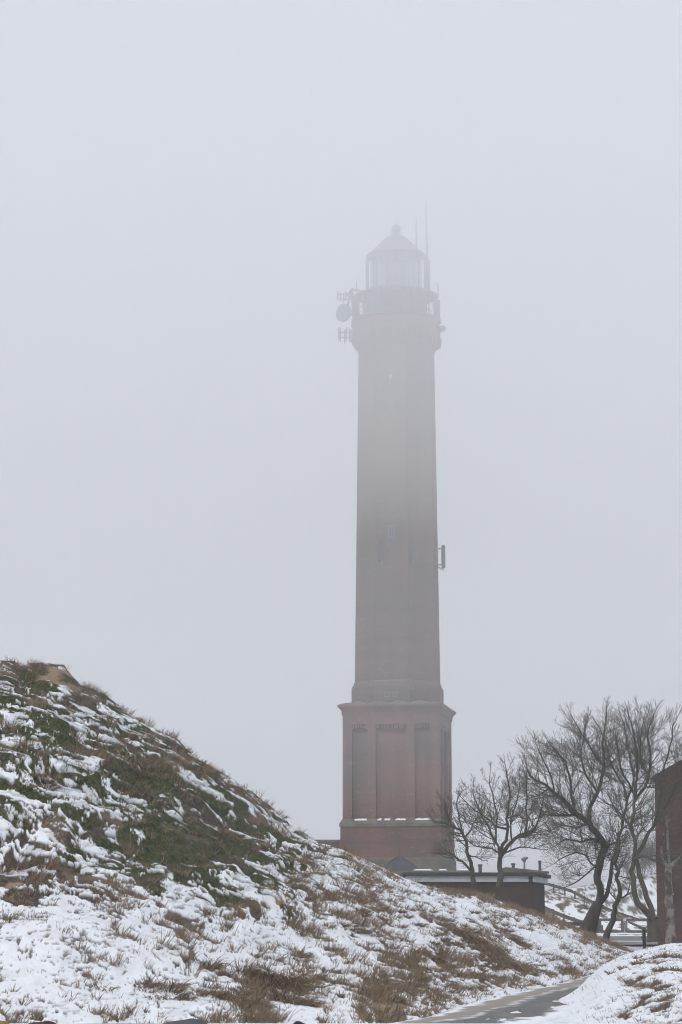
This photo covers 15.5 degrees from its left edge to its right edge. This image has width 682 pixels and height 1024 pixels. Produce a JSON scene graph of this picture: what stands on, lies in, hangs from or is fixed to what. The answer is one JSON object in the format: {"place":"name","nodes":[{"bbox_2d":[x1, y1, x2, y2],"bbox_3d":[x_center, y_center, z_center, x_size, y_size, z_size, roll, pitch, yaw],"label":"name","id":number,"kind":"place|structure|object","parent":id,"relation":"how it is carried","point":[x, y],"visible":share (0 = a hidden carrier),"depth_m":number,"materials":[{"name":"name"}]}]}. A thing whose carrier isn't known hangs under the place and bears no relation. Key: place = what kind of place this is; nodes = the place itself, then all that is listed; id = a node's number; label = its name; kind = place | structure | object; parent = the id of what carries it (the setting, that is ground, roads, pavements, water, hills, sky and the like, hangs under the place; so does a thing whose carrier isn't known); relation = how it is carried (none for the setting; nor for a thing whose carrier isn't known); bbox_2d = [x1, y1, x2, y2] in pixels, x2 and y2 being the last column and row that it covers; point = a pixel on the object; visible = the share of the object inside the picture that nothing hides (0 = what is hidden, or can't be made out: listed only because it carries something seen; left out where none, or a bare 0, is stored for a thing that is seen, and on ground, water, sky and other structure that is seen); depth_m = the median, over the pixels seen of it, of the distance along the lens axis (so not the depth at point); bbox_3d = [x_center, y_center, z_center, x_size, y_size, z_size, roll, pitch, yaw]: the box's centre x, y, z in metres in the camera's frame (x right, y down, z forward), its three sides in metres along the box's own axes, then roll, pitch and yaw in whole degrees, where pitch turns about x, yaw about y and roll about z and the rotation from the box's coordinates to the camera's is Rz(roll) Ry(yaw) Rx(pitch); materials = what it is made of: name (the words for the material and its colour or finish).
{"place":"outdoors","nodes":[
{"label":"outdoors","id":0,"kind":"place"},
{"bbox_2d":[0,655,633,1022],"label":"dune","id":1,"kind":"structure","parent":0,"point":[28,944],"depth_m":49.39,"materials":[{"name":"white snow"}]},
{"bbox_2d":[226,991,281,1011],"bbox_3d":[-1.357,7.617,38.917,0.970,0.410,1.162,0,-9,0],"label":"grass tussock","id":2,"kind":"object","parent":1,"relation":"on","point":[245,999],"depth_m":38.78,"materials":[{"name":"brown plant"}]},
{"bbox_2d":[193,954,318,994],"bbox_3d":[-1.328,7.874,42.246,2.300,0.874,1.734,-5,-10,27],"label":"grass tussock","id":3,"kind":"object","parent":1,"relation":"on","point":[302,985],"depth_m":42.14,"materials":[{"name":"brown plant"}]},
{"bbox_2d":[266,989,328,1009],"bbox_3d":[-0.665,7.908,40.140,1.085,0.504,0.747,-4,-10,21],"label":"grass tussock","id":4,"kind":"object","parent":1,"relation":"on","point":[304,1001],"depth_m":40.16,"materials":[{"name":"brown plant"}]},
{"bbox_2d":[409,946,463,974],"bbox_3d":[2.022,10.042,55.838,1.635,0.814,1.067,4,-10,-22],"label":"grass tussock","id":5,"kind":"object","parent":1,"relation":"on","point":[439,959],"depth_m":55.86,"materials":[{"name":"brown plant"}]},
{"bbox_2d":[445,920,514,960],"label":"grass tussock","id":6,"kind":"object","parent":1,"relation":"on","point":[484,942],"depth_m":65.51,"materials":[{"name":"brown plant"}]},
{"bbox_2d":[472,944,537,976],"bbox_3d":[4.142,11.687,64.495,1.932,1.199,1.301,3,-10,-16],"label":"grass tussock","id":7,"kind":"object","parent":1,"relation":"on","point":[500,958],"depth_m":64.34,"materials":[{"name":"brown plant"}]},
{"bbox_2d":[502,934,535,949],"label":"grass tussock","id":8,"kind":"object","parent":1,"relation":"on","point":[517,941],"depth_m":72.96,"materials":[{"name":"brown plant"}]},
{"bbox_2d":[0,0,681,889],"label":"sky","id":9,"kind":"structure","parent":0,"point":[190,190],"materials":[{"name":"grey"}]},
{"bbox_2d":[9,873,681,1023],"bbox_3d":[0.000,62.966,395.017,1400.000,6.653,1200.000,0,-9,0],"label":"ground","id":10,"kind":"structure","parent":0,"point":[568,904],"depth_m":190.15,"materials":[{"name":"white snow"}]},
{"bbox_2d":[29,1021,55,1023],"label":"boulder","id":11,"kind":"object","parent":10,"relation":"on","point":[47,1022],"visible":1,"depth_m":14.68,"materials":[{"name":"brown stone"}]},
{"bbox_2d":[163,1018,206,1023],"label":"boulder","id":12,"kind":"object","parent":10,"relation":"on","point":[191,1021],"visible":1,"depth_m":14.65,"materials":[{"name":"grey stone"}]},
{"bbox_2d":[315,840,339,845],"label":"annex","id":13,"kind":"object","parent":10,"relation":"on","point":[334,842],"depth_m":222.14,"materials":[{"name":"stone"}]},
{"bbox_2d":[336,200,455,869],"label":"lighthouse","id":14,"kind":"object","parent":10,"relation":"on","point":[398,714],"visible":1,"depth_m":212.27,"materials":[{"name":"brick"}]},
{"bbox_2d":[384,692,389,696],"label":"window","id":15,"kind":"structure","parent":14,"relation":"in","point":[386,694],"depth_m":209.65,"materials":[{"name":"glass"}]},
{"bbox_2d":[387,398,395,412],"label":"window","id":16,"kind":"structure","parent":14,"relation":"in","point":[390,400],"depth_m":214.09,"materials":[{"name":"glass"}]},
{"bbox_2d":[387,525,395,538],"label":"window","id":17,"kind":"structure","parent":14,"relation":"in","point":[391,528],"depth_m":212.22,"materials":[{"name":"glass"}]},
{"bbox_2d":[392,691,396,696],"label":"window","id":18,"kind":"structure","parent":14,"relation":"in","point":[394,693],"depth_m":209.54,"materials":[{"name":"glass"}]},
{"bbox_2d":[382,847,419,869],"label":"roof","id":19,"kind":"structure","parent":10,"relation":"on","point":[400,862],"depth_m":183.48,"materials":[{"name":"metal"}]},
{"bbox_2d":[426,783,513,886],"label":"bare tree","id":20,"kind":"object","parent":10,"relation":"on","point":[470,867],"visible":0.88,"depth_m":110.91,"materials":[{"name":"brown plant"}]},
{"bbox_2d":[399,861,550,915],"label":"flat roofed shed","id":21,"kind":"structure","parent":10,"relation":"on","point":[523,888],"depth_m":136.44,"materials":[{"name":"brick"}]},
{"bbox_2d":[391,869,469,874],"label":"flat roof","id":22,"kind":"structure","parent":21,"relation":"attached to","point":[430,870],"depth_m":176.24,"materials":[{"name":"grey stone"}]},
{"bbox_2d":[521,857,527,868],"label":"roof vent","id":23,"kind":"object","parent":21,"relation":"on","point":[523,859],"visible":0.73,"depth_m":141.11,"materials":[{"name":"metal"}]},
{"bbox_2d":[449,751,561,887],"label":"bare tree","id":24,"kind":"object","parent":10,"relation":"on","point":[502,851],"visible":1,"depth_m":109.18,"materials":[{"name":"brown plant"}]},
{"bbox_2d":[545,906,602,929],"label":"rail fence","id":25,"kind":"object","parent":10,"relation":"on","point":[563,915],"visible":0.43,"depth_m":184.47,"materials":[{"name":"brown wood"}]},
{"bbox_2d":[475,941,681,1022],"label":"snow mound","id":26,"kind":"object","parent":10,"relation":"on","point":[589,1000],"visible":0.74,"depth_m":45.40,"materials":[{"name":"white snow"}]},
{"bbox_2d":[603,960,658,974],"bbox_3d":[6.143,9.610,53.038,1.153,0.380,0.624,3,-10,-20],"label":"grass tussock","id":27,"kind":"object","parent":26,"relation":"on","point":[632,964],"depth_m":52.96,"materials":[{"name":"brown plant"}]},
{"bbox_2d":[639,951,681,960],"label":"grass tussock","id":28,"kind":"object","parent":26,"relation":"on","point":[664,955],"depth_m":54.85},
{"bbox_2d":[650,965,681,971],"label":"grass tussock","id":29,"kind":"object","parent":26,"relation":"on","point":[672,968],"depth_m":49.23,"materials":[{"name":"brown plant"}]},
{"bbox_2d":[563,921,598,932],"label":"rail fence","id":30,"kind":"object","parent":10,"relation":"on","point":[577,923],"visible":0.24,"depth_m":178.56,"materials":[{"name":"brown wood"}]},
{"bbox_2d":[575,892,596,910],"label":"bare shrub","id":31,"kind":"object","parent":10,"relation":"on","point":[586,904],"visible":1,"depth_m":189.78,"materials":[{"name":"plant"}]},
{"bbox_2d":[494,697,681,932],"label":"bare tree","id":32,"kind":"object","parent":10,"relation":"on","point":[590,921],"visible":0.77,"depth_m":124.69,"materials":[{"name":"brown plant"}]},
{"bbox_2d":[545,883,646,921],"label":"rail fence","id":33,"kind":"object","parent":10,"relation":"on","point":[575,893],"visible":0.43,"depth_m":195.40,"materials":[{"name":"brown wood"}]},
{"bbox_2d":[601,830,640,938],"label":"bare tree","id":34,"kind":"object","parent":10,"relation":"on","point":[611,923],"visible":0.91,"depth_m":118.51,"materials":[{"name":"brown plant"}]},
{"bbox_2d":[596,918,647,932],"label":"field gate","id":35,"kind":"structure","parent":10,"relation":"on","point":[624,925],"depth_m":177.55,"materials":[{"name":"grey wood"}]},
{"bbox_2d":[594,822,655,875],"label":"bare shrub","id":36,"kind":"object","parent":10,"relation":"on","point":[645,849],"visible":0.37,"depth_m":255.58,"materials":[{"name":"plant"}]},
{"bbox_2d":[575,695,681,941],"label":"bare tree","id":37,"kind":"object","parent":10,"relation":"on","point":[654,933],"visible":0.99,"depth_m":112.31,"materials":[{"name":"brown plant"}]},
{"bbox_2d":[618,848,654,880],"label":"bare shrub","id":38,"kind":"object","parent":10,"relation":"on","point":[627,868],"visible":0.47,"depth_m":252.18,"materials":[{"name":"plant"}]},
{"bbox_2d":[641,927,645,947],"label":"bollard","id":39,"kind":"object","parent":10,"relation":"on","point":[643,937],"visible":0.89,"depth_m":122.20,"materials":[{"name":"metal"}]},
{"bbox_2d":[653,759,681,945],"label":"brick house","id":40,"kind":"structure","parent":10,"relation":"on","point":[676,884],"depth_m":115.81,"materials":[{"name":"brick"}]},
{"bbox_2d":[660,802,681,942],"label":"bare tree","id":41,"kind":"object","parent":10,"relation":"on","point":[670,926],"visible":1,"depth_m":106.63,"materials":[{"name":"brown plant"}]},
{"bbox_2d":[395,945,657,1022],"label":"path","id":42,"kind":"structure","parent":0,"point":[539,1002],"depth_m":45.82,"materials":[{"name":"grey asphalt"}]},
{"bbox_2d":[601,936,657,944],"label":"road","id":43,"kind":"structure","parent":0,"point":[631,940],"depth_m":140.65,"materials":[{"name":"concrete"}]}
]}

